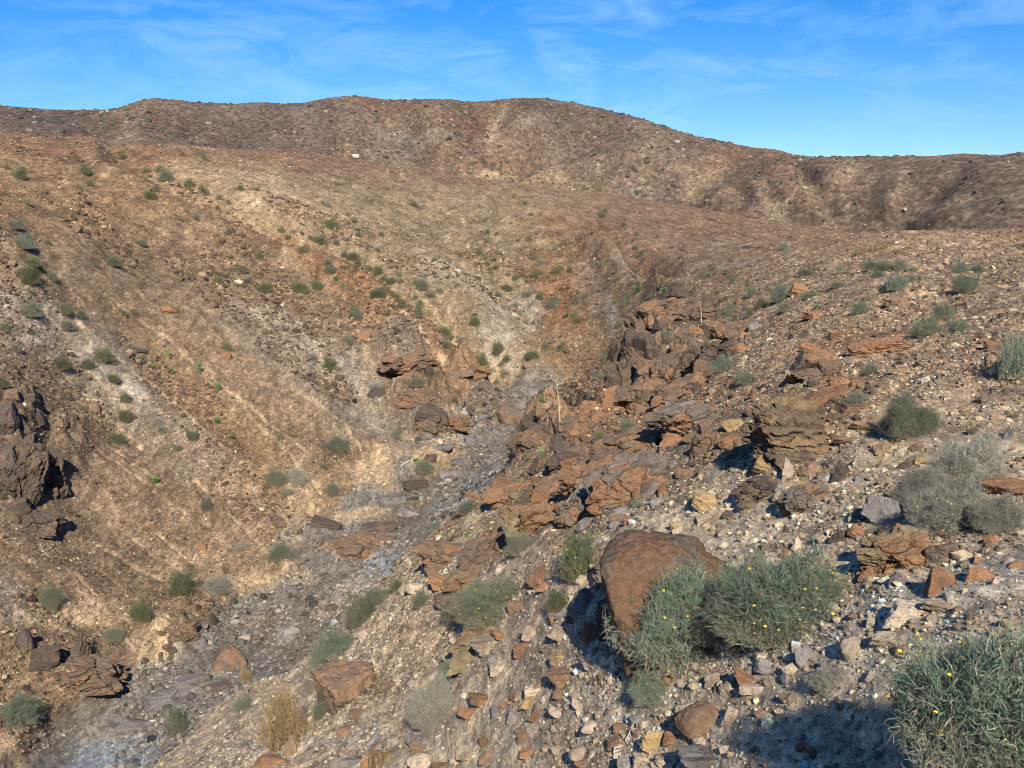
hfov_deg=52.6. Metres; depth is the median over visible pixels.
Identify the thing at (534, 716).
rock
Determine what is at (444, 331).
shrub
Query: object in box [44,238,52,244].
shrub
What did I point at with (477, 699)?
rock
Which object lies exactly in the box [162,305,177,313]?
rock
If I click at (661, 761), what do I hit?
rock
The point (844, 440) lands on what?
rock
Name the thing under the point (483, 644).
rock
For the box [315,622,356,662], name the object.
shrub
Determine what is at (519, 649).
rock
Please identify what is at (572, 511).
jointed outcrop
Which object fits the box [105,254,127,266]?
shrub
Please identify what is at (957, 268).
shrub
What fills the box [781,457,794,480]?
rock
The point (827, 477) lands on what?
rock
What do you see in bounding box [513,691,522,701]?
rock
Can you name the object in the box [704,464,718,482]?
shrub
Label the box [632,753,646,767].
rock
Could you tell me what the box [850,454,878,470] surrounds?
rock
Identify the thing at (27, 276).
shrub
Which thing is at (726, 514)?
rock
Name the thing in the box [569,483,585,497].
boulder
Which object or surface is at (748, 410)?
rock
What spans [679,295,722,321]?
jointed outcrop
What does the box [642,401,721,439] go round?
jointed outcrop
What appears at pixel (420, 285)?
shrub
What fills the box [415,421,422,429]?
rock
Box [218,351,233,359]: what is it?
rock
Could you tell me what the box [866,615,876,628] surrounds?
rock
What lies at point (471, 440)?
rock
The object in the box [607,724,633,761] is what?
dry branch
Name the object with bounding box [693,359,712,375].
rock
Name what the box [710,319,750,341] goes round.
jointed outcrop
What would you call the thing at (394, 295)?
shrub
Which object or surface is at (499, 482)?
rock
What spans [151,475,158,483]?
leafy plant
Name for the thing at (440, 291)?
shrub
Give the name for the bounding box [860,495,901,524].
rock
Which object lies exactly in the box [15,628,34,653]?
rock
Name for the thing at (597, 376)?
shrub
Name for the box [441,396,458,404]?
rock
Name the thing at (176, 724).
shrub
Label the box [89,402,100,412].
rock
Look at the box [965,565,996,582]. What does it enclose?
rock
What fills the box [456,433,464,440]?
rock
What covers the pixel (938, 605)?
rock
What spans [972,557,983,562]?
rock
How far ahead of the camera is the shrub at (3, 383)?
33.63 m
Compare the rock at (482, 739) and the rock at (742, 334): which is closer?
the rock at (482, 739)
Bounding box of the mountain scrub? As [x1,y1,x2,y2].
[0,95,1023,230]
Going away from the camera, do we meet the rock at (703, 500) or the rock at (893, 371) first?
the rock at (703, 500)
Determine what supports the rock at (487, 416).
on the ground
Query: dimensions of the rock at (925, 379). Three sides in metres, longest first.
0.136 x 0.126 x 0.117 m
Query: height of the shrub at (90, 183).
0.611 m
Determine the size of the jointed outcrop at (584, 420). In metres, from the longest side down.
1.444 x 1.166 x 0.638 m
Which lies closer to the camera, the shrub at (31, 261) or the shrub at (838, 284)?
the shrub at (838, 284)
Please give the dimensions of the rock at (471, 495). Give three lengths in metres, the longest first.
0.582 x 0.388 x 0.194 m
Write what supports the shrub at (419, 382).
on the ground
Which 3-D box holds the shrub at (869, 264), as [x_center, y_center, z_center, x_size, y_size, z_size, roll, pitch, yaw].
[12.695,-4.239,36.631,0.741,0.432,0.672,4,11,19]
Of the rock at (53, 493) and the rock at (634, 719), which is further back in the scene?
the rock at (53, 493)
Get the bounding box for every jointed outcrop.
[0,438,48,507]
[9,509,66,538]
[44,448,70,498]
[46,654,129,695]
[156,620,199,652]
[320,533,394,559]
[376,355,440,373]
[393,391,440,408]
[411,410,473,433]
[412,538,463,573]
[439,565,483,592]
[446,624,492,676]
[457,365,492,380]
[457,530,510,571]
[481,480,530,507]
[499,500,563,539]
[506,424,545,456]
[526,468,562,495]
[544,443,587,474]
[551,492,591,529]
[556,414,596,440]
[557,454,613,497]
[583,446,668,515]
[586,424,640,465]
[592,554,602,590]
[604,358,636,388]
[613,329,658,367]
[613,376,666,413]
[615,429,661,452]
[623,313,651,334]
[633,336,713,382]
[635,297,689,328]
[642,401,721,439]
[650,372,706,411]
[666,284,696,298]
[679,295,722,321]
[687,431,719,458]
[692,339,736,364]
[698,321,721,339]
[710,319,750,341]
[729,475,779,509]
[776,481,830,515]
[784,359,842,383]
[855,524,932,575]
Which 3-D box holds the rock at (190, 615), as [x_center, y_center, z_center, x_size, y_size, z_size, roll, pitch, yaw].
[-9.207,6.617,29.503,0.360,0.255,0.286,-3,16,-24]
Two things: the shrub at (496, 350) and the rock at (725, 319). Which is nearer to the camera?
the rock at (725, 319)
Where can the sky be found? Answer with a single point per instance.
(811, 78)
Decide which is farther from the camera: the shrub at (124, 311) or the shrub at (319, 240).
the shrub at (319, 240)
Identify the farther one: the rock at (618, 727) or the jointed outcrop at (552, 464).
the jointed outcrop at (552, 464)
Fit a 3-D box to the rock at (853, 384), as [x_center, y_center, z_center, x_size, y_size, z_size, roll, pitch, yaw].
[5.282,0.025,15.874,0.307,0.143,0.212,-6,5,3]
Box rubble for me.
[0,132,1023,767]
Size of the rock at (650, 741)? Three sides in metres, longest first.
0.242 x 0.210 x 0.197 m
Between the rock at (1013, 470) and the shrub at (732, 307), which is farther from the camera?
the shrub at (732, 307)
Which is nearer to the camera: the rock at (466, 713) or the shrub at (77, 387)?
the rock at (466, 713)
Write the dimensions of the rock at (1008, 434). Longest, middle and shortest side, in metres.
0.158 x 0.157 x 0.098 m
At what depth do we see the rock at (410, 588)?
20.93 m
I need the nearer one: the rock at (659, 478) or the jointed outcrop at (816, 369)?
the rock at (659, 478)
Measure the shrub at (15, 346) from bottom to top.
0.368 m
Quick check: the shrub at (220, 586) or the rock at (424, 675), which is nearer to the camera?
the rock at (424, 675)
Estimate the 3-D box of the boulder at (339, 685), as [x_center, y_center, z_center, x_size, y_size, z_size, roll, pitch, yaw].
[-2.788,5.261,17.717,1.150,1.025,0.952,2,11,-38]
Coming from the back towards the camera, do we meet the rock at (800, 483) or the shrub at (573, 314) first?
the shrub at (573, 314)
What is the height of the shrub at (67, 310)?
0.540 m
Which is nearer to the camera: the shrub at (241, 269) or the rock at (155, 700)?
the rock at (155, 700)
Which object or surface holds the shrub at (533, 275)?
on the ground
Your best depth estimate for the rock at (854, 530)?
9.36 m
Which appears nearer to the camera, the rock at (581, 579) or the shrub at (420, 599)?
the rock at (581, 579)
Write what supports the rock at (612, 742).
on the ground
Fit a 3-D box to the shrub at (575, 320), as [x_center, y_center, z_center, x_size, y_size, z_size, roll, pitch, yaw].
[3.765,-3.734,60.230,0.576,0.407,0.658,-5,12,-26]
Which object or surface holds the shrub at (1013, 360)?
on the ground
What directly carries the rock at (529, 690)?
on the ground
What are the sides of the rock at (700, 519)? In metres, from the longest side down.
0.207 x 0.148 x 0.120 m
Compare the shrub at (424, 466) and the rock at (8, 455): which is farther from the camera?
the shrub at (424, 466)
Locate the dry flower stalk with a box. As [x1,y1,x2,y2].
[552,377,563,421]
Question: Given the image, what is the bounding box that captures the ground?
[0,133,1023,767]
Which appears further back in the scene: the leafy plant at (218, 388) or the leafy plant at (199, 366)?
the leafy plant at (199, 366)
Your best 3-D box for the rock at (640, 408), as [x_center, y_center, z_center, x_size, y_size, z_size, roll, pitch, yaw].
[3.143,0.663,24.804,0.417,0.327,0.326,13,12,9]
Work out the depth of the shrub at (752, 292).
43.74 m
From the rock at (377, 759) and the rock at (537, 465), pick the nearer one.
the rock at (377, 759)
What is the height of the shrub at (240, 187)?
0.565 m
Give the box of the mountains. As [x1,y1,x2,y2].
[0,96,1023,233]
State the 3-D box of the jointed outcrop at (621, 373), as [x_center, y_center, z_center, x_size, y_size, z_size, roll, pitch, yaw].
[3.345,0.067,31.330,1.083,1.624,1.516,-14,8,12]
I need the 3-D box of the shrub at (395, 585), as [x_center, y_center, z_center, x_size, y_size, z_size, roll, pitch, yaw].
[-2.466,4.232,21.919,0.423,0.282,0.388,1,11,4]
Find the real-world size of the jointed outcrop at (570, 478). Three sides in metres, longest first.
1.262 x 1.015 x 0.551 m
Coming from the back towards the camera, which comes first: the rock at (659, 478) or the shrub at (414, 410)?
the shrub at (414, 410)
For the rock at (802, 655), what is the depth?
7.74 m
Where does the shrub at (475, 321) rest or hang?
on the ground
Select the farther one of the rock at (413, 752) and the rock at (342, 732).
the rock at (342, 732)
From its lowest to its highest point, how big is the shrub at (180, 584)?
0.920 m
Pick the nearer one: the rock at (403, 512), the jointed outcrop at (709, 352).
the jointed outcrop at (709, 352)
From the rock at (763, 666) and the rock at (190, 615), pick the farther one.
the rock at (190, 615)
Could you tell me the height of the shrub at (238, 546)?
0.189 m
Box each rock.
[0,401,19,434]
[0,445,17,475]
[4,388,20,401]
[5,496,32,515]
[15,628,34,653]
[23,432,35,445]
[25,393,35,403]
[29,644,60,671]
[35,411,45,426]
[45,487,58,498]
[56,418,67,427]
[63,461,70,472]
[69,639,90,657]
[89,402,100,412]
[96,715,152,739]
[136,686,178,712]
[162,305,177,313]
[176,673,212,689]
[186,612,194,618]
[190,634,209,648]
[196,543,206,550]
[200,679,232,692]
[208,300,218,307]
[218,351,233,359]
[239,628,249,633]
[253,512,262,521]
[271,515,286,528]
[276,626,301,642]
[283,735,298,755]
[310,515,341,530]
[335,374,344,380]
[338,728,356,738]
[339,755,362,767]
[348,708,363,720]
[355,628,368,638]
[356,333,371,339]
[359,749,374,767]
[361,521,397,533]
[365,733,384,745]
[367,387,384,397]
[367,750,392,767]
[377,680,395,692]
[378,493,406,506]
[388,396,402,404]
[397,508,418,516]
[399,386,436,404]
[402,370,414,380]
[402,479,428,490]
[403,583,422,593]
[405,731,429,744]
[407,680,420,688]
[409,740,426,750]
[410,750,423,755]
[414,345,425,355]
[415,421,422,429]
[419,737,429,744]
[420,667,440,687]
[423,454,436,462]
[424,367,433,377]
[427,572,446,590]
[430,762,447,767]
[433,443,453,451]
[438,471,457,478]
[440,650,452,661]
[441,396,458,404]
[448,630,462,642]
[448,744,467,764]
[450,457,469,465]
[452,369,473,377]
[455,745,473,760]
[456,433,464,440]
[457,707,475,719]
[464,435,484,445]
[465,405,473,414]
[466,490,480,500]
[468,692,487,707]
[470,633,496,656]
[478,413,493,418]
[478,732,486,746]
[479,749,494,764]
[487,653,496,664]
[488,661,503,676]
[490,461,502,470]
[490,629,503,640]
[491,477,513,486]
[491,705,500,721]
[494,564,501,574]
[497,698,509,708]
[506,600,522,615]
[506,709,516,724]
[509,693,516,700]
[510,431,522,439]
[513,642,528,658]
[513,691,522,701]
[515,727,522,735]
[516,730,527,744]
[518,746,531,758]
[519,696,535,709]
[521,419,537,429]
[521,625,535,641]
[523,361,530,368]
[524,388,539,394]
[524,685,539,698]
[525,565,546,587]
[527,707,539,722]
[528,454,547,474]
[533,680,541,688]
[535,408,546,417]
[535,581,549,591]
[547,611,558,623]
[547,624,567,641]
[547,667,571,689]
[548,651,563,666]
[548,706,560,718]
[549,433,562,451]
[552,442,572,453]
[552,689,562,699]
[553,610,564,619]
[560,457,576,468]
[563,616,573,623]
[566,423,586,436]
[570,693,579,699]
[572,699,582,709]
[574,758,587,767]
[575,574,587,584]
[576,517,593,530]
[577,657,592,670]
[578,400,596,414]
[581,720,595,734]
[582,621,594,645]
[590,409,606,416]
[590,413,603,421]
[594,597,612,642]
[601,385,618,408]
[606,734,619,750]
[608,514,622,522]
[608,520,620,528]
[613,722,625,733]
[615,507,627,514]
[616,755,632,767]
[623,516,633,525]
[628,714,641,724]
[632,488,639,498]
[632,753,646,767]
[633,371,644,382]
[634,404,649,416]
[635,325,648,334]
[639,731,663,754]
[643,468,667,486]
[648,497,663,507]
[651,319,664,330]
[655,755,670,767]
[657,349,670,356]
[657,482,665,496]
[658,431,681,453]
[658,675,672,687]
[662,334,671,344]
[663,731,676,745]
[672,319,685,325]
[672,751,680,759]
[675,328,688,338]
[675,468,693,477]
[677,744,715,767]
[682,430,697,443]
[685,297,698,303]
[689,327,703,334]
[691,381,699,392]
[691,488,716,512]
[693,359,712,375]
[695,514,711,525]
[698,420,712,434]
[704,673,719,689]
[716,526,727,536]
[718,433,740,448]
[719,418,743,431]
[720,705,738,726]
[721,510,733,518]
[722,317,732,323]
[726,380,733,385]
[729,342,747,353]
[732,667,754,684]
[735,297,743,305]
[739,683,763,694]
[740,331,749,338]
[745,406,751,415]
[745,665,755,674]
[747,320,758,330]
[747,389,758,397]
[753,652,767,660]
[753,708,765,718]
[754,657,772,674]
[770,394,803,403]
[774,483,785,491]
[778,692,790,703]
[780,550,791,557]
[780,673,789,684]
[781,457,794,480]
[781,662,797,675]
[788,282,808,296]
[789,349,807,370]
[789,481,805,486]
[790,535,802,550]
[791,644,801,651]
[794,646,813,666]
[795,740,806,751]
[798,342,817,351]
[799,329,809,338]
[799,733,805,740]
[800,311,826,319]
[800,346,819,352]
[801,384,852,405]
[807,377,819,386]
[814,532,826,542]
[814,667,826,677]
[818,659,836,669]
[822,473,832,481]
[825,413,840,421]
[827,331,844,339]
[828,530,847,542]
[830,379,848,387]
[830,462,848,482]
[833,436,856,444]
[838,403,867,415]
[846,335,911,356]
[846,523,864,537]
[849,380,863,387]
[849,422,877,430]
[849,508,862,517]
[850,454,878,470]
[854,475,866,481]
[858,567,874,582]
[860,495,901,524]
[865,671,875,681]
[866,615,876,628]
[868,631,896,646]
[872,443,892,455]
[882,598,929,628]
[884,296,909,310]
[888,575,908,586]
[889,367,910,374]
[893,644,907,654]
[894,446,908,455]
[895,571,908,576]
[896,459,913,468]
[908,442,923,451]
[914,454,929,463]
[916,307,928,311]
[919,598,952,612]
[920,376,929,382]
[924,565,954,596]
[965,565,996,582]
[966,428,978,434]
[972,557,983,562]
[977,476,1023,495]
[981,534,1000,544]
[982,341,1004,348]
[984,356,994,366]
[984,542,993,547]
[1002,557,1014,564]
[1003,426,1013,438]
[1006,467,1016,472]
[1007,560,1023,567]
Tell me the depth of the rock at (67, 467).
33.88 m
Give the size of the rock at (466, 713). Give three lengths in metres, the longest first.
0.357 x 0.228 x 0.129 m
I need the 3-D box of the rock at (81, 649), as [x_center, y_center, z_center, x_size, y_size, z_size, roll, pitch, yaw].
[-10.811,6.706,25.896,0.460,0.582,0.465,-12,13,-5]
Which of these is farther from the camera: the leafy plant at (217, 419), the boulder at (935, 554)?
the leafy plant at (217, 419)
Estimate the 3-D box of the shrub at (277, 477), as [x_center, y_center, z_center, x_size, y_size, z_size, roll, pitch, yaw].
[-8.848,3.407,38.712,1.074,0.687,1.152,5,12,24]
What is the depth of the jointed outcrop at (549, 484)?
20.66 m
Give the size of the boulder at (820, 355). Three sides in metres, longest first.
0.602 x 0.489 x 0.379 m
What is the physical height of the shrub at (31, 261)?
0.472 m
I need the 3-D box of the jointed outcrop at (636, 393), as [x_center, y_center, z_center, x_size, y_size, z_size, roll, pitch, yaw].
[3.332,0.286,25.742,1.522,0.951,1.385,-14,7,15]
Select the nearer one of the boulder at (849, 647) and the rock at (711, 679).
the boulder at (849, 647)
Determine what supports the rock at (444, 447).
on the ground
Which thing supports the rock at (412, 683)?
on the ground
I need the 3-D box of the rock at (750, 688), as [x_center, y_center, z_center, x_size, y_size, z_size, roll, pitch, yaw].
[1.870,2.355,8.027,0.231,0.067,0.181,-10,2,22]
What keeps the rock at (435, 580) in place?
on the ground
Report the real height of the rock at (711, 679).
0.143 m
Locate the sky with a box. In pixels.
[0,0,1023,156]
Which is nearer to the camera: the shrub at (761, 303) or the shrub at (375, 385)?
the shrub at (761, 303)
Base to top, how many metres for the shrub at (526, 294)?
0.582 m
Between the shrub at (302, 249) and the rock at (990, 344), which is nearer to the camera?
the rock at (990, 344)
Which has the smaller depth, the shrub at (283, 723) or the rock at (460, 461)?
the shrub at (283, 723)
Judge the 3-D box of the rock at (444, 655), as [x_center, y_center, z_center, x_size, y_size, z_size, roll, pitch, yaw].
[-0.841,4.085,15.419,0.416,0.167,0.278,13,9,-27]
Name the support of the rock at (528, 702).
on the ground
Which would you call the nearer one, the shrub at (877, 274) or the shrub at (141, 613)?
the shrub at (141, 613)
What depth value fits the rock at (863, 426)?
12.73 m
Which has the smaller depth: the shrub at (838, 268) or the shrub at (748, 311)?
the shrub at (748, 311)
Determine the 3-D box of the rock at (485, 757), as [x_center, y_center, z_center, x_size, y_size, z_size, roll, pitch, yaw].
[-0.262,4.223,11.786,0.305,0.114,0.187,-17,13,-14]
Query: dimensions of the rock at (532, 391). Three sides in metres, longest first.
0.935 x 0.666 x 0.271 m
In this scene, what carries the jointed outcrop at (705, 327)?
on the ground
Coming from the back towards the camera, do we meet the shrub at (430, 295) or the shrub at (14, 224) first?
the shrub at (430, 295)
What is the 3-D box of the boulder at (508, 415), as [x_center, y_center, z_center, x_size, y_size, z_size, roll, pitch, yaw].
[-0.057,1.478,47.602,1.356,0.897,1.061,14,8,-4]
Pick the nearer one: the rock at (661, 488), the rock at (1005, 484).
the rock at (1005, 484)
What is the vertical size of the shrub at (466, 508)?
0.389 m
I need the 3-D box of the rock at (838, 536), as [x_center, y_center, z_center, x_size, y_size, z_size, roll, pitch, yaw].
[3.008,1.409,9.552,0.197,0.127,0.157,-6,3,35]
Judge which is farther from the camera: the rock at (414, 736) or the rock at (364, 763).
the rock at (364, 763)
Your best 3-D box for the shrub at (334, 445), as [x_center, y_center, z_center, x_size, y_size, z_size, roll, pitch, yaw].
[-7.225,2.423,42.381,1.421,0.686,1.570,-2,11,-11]
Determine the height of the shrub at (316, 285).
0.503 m
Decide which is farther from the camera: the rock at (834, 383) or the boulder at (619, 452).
the boulder at (619, 452)
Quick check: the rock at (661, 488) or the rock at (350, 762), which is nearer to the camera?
the rock at (350, 762)
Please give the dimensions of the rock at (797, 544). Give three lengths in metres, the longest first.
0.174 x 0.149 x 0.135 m
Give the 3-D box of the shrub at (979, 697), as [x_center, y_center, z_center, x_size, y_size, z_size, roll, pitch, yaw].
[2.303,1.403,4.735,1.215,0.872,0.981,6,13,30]
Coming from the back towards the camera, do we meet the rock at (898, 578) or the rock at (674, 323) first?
the rock at (674, 323)
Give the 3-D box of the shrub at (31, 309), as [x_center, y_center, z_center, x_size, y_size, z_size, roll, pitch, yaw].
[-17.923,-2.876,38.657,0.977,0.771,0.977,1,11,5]
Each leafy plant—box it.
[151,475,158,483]
[196,361,202,373]
[213,381,220,390]
[214,416,220,423]
[633,285,641,292]
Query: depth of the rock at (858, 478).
11.05 m
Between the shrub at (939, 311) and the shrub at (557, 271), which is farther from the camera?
the shrub at (557, 271)
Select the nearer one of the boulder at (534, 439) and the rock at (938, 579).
the rock at (938, 579)
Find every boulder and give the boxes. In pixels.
[212,644,247,671]
[251,753,286,767]
[310,660,375,714]
[405,752,431,767]
[415,402,448,421]
[434,592,461,608]
[497,406,520,423]
[525,432,546,446]
[527,487,552,505]
[567,744,586,761]
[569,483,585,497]
[572,587,592,611]
[599,529,727,677]
[612,449,625,460]
[673,700,718,740]
[679,400,696,405]
[751,454,770,473]
[796,461,823,476]
[806,349,838,361]
[838,636,863,660]
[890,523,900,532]
[925,542,958,565]
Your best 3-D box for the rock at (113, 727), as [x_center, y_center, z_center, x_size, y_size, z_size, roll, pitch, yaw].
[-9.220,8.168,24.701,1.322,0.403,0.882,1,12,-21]
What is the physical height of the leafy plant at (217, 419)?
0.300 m
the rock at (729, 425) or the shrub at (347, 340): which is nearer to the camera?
the rock at (729, 425)
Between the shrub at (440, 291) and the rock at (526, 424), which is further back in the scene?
the shrub at (440, 291)
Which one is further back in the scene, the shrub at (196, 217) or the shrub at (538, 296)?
the shrub at (538, 296)
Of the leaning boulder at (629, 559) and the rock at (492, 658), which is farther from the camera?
the rock at (492, 658)
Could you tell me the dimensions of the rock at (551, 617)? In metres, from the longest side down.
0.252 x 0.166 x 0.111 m
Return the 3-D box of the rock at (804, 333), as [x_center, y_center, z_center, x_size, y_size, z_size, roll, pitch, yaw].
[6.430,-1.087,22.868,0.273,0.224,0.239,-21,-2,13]
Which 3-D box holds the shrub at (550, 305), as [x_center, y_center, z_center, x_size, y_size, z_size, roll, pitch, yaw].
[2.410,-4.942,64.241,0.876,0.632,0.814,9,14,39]
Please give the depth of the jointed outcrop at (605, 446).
20.67 m
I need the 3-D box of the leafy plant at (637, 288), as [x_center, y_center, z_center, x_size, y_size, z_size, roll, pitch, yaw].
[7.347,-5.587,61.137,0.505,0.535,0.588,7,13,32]
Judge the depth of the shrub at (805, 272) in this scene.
42.61 m
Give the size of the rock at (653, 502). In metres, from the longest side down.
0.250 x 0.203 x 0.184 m
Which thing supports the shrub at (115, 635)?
on the ground
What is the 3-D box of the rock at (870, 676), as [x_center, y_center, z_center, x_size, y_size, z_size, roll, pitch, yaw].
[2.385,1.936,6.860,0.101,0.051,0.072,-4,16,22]
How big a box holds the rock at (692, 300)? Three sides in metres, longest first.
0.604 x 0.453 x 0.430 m
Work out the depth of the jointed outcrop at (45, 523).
30.63 m
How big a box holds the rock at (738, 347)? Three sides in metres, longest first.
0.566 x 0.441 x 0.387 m
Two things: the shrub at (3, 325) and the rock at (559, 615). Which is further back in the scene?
the shrub at (3, 325)
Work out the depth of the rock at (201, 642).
28.39 m
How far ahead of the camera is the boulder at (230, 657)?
27.08 m
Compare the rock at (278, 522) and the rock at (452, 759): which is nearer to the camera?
the rock at (452, 759)
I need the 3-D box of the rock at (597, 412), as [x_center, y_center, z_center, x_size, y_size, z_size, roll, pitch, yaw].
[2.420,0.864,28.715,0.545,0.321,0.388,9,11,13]
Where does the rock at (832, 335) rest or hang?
on the ground
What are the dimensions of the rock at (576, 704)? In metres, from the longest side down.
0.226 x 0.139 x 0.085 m
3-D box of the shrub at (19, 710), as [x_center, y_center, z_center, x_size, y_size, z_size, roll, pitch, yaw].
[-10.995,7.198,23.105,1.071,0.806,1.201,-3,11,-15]
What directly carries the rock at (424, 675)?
on the ground
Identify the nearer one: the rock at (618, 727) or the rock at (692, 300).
the rock at (618, 727)
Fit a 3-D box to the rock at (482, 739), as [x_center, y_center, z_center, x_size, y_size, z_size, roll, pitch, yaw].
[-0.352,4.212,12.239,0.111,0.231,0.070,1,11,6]
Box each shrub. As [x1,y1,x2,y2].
[0,319,10,331]
[0,379,12,387]
[0,689,49,732]
[8,217,25,228]
[8,342,22,351]
[9,166,27,178]
[13,229,35,248]
[15,262,42,283]
[19,299,45,316]
[23,199,33,204]
[23,255,42,266]
[36,582,66,610]
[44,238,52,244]
[46,269,57,280]
[53,354,74,369]
[59,301,76,315]
[60,318,75,330]
[73,380,82,390]
[77,163,92,173]
[77,308,88,317]
[78,358,95,368]
[86,178,96,186]
[91,347,123,362]
[102,624,125,644]
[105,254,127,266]
[106,373,122,382]
[107,433,126,443]
[117,149,127,159]
[117,391,132,402]
[118,308,128,314]
[118,408,133,421]
[124,595,155,623]
[128,308,138,315]
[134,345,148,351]
[135,238,148,245]
[143,190,156,198]
[148,417,165,425]
[151,183,159,190]
[154,164,164,172]
[156,168,176,180]
[157,425,168,434]
[161,566,201,597]
[164,702,188,740]
[173,443,184,450]
[182,178,196,187]
[185,428,198,440]
[192,213,200,220]
[197,184,205,191]
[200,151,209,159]
[200,496,214,510]
[201,189,210,195]
[202,572,240,596]
[213,274,223,282]
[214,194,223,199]
[221,340,233,350]
[227,694,251,712]
[233,540,249,550]
[235,183,244,190]
[236,265,247,272]
[239,666,252,681]
[253,678,314,753]
[255,250,263,259]
[255,282,273,291]
[263,467,289,487]
[263,541,297,562]
[276,224,285,232]
[281,488,297,495]
[285,466,309,485]
[291,279,309,292]
[296,246,308,252]
[306,636,326,676]
[310,695,328,722]
[311,280,322,288]
[313,235,327,243]
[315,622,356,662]
[319,462,329,468]
[320,435,352,454]
[321,256,333,266]
[321,355,335,370]
[322,219,339,227]
[323,264,337,272]
[326,481,340,496]
[332,237,340,245]
[337,591,377,628]
[341,336,353,344]
[346,251,361,260]
[349,304,363,319]
[363,585,389,605]
[368,378,385,393]
[369,286,387,298]
[372,265,383,275]
[376,283,386,293]
[383,276,397,283]
[385,578,401,591]
[390,290,401,298]
[392,426,403,438]
[396,298,408,308]
[399,669,454,734]
[408,199,417,206]
[408,376,424,386]
[411,408,417,420]
[411,588,429,607]
[412,292,419,299]
[413,278,428,289]
[414,305,425,315]
[414,457,436,476]
[425,519,440,529]
[427,290,437,297]
[433,592,462,625]
[434,285,442,293]
[436,658,454,681]
[441,324,451,336]
[446,569,522,630]
[453,500,476,514]
[454,335,465,343]
[468,315,482,325]
[472,249,483,255]
[476,352,489,366]
[490,339,505,355]
[499,283,514,291]
[500,366,508,377]
[502,352,511,362]
[502,528,529,556]
[521,350,539,359]
[523,289,531,296]
[529,268,539,278]
[535,291,543,299]
[542,343,551,349]
[542,584,569,613]
[543,299,556,308]
[552,292,561,302]
[553,268,560,274]
[554,523,599,584]
[556,340,566,350]
[564,265,572,273]
[571,295,583,304]
[571,310,577,318]
[571,317,581,323]
[591,432,605,441]
[594,370,603,380]
[596,210,606,217]
[601,548,728,678]
[614,321,623,328]
[617,417,635,430]
[618,297,626,306]
[625,664,671,710]
[630,499,639,506]
[657,328,674,342]
[660,253,671,259]
[690,548,754,657]
[698,533,851,651]
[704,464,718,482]
[708,353,734,372]
[721,308,731,316]
[723,302,738,312]
[732,366,756,384]
[744,284,757,296]
[744,306,755,315]
[752,296,767,309]
[767,278,789,301]
[776,241,790,251]
[776,301,791,312]
[796,267,814,275]
[797,290,812,299]
[804,659,846,697]
[830,279,848,287]
[834,263,845,273]
[843,390,869,405]
[848,299,870,314]
[860,259,878,269]
[861,360,878,374]
[868,269,885,277]
[872,259,892,270]
[873,387,947,440]
[880,269,911,290]
[882,616,1023,767]
[883,462,958,506]
[890,258,908,269]
[903,473,993,536]
[904,315,948,337]
[907,272,917,282]
[909,265,919,272]
[925,299,958,319]
[925,424,1013,492]
[942,316,972,333]
[948,260,970,273]
[949,271,981,292]
[961,490,1023,534]
[970,262,985,271]
[987,325,1023,378]
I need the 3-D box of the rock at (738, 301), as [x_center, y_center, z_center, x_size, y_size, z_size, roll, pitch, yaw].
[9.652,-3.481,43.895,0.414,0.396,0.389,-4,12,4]
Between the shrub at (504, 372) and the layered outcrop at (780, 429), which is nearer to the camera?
the layered outcrop at (780, 429)
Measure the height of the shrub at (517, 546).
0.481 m
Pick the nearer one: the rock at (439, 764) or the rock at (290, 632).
the rock at (439, 764)
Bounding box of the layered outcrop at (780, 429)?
[742,396,832,472]
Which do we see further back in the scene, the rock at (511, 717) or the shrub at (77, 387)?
the shrub at (77, 387)
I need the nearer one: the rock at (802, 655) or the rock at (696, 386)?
the rock at (802, 655)
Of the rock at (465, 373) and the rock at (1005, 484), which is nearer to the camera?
the rock at (1005, 484)
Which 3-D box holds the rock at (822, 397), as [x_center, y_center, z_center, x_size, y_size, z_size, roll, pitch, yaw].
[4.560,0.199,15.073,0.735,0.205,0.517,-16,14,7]
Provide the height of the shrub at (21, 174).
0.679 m
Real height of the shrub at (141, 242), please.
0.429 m
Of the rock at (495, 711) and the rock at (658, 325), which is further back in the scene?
the rock at (658, 325)
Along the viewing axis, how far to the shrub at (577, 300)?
64.22 m
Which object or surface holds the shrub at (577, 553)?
on the ground
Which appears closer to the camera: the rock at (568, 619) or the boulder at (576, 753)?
the boulder at (576, 753)
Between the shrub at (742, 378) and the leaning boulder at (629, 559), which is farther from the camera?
the shrub at (742, 378)
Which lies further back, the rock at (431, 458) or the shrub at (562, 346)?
the shrub at (562, 346)
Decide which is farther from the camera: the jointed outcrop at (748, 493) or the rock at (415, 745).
the rock at (415, 745)
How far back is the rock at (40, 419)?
34.31 m
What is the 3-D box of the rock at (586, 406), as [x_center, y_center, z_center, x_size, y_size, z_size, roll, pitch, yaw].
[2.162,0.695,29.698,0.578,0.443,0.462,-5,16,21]
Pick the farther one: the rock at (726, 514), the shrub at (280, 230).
the shrub at (280, 230)
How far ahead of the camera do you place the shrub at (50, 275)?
41.57 m
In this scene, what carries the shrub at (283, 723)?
on the ground
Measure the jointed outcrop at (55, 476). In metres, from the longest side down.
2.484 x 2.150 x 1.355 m
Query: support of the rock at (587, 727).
on the ground
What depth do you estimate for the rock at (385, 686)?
16.69 m
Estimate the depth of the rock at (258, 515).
36.51 m
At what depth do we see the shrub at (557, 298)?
65.37 m
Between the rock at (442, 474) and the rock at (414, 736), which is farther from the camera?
the rock at (442, 474)
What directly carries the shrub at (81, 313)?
on the ground

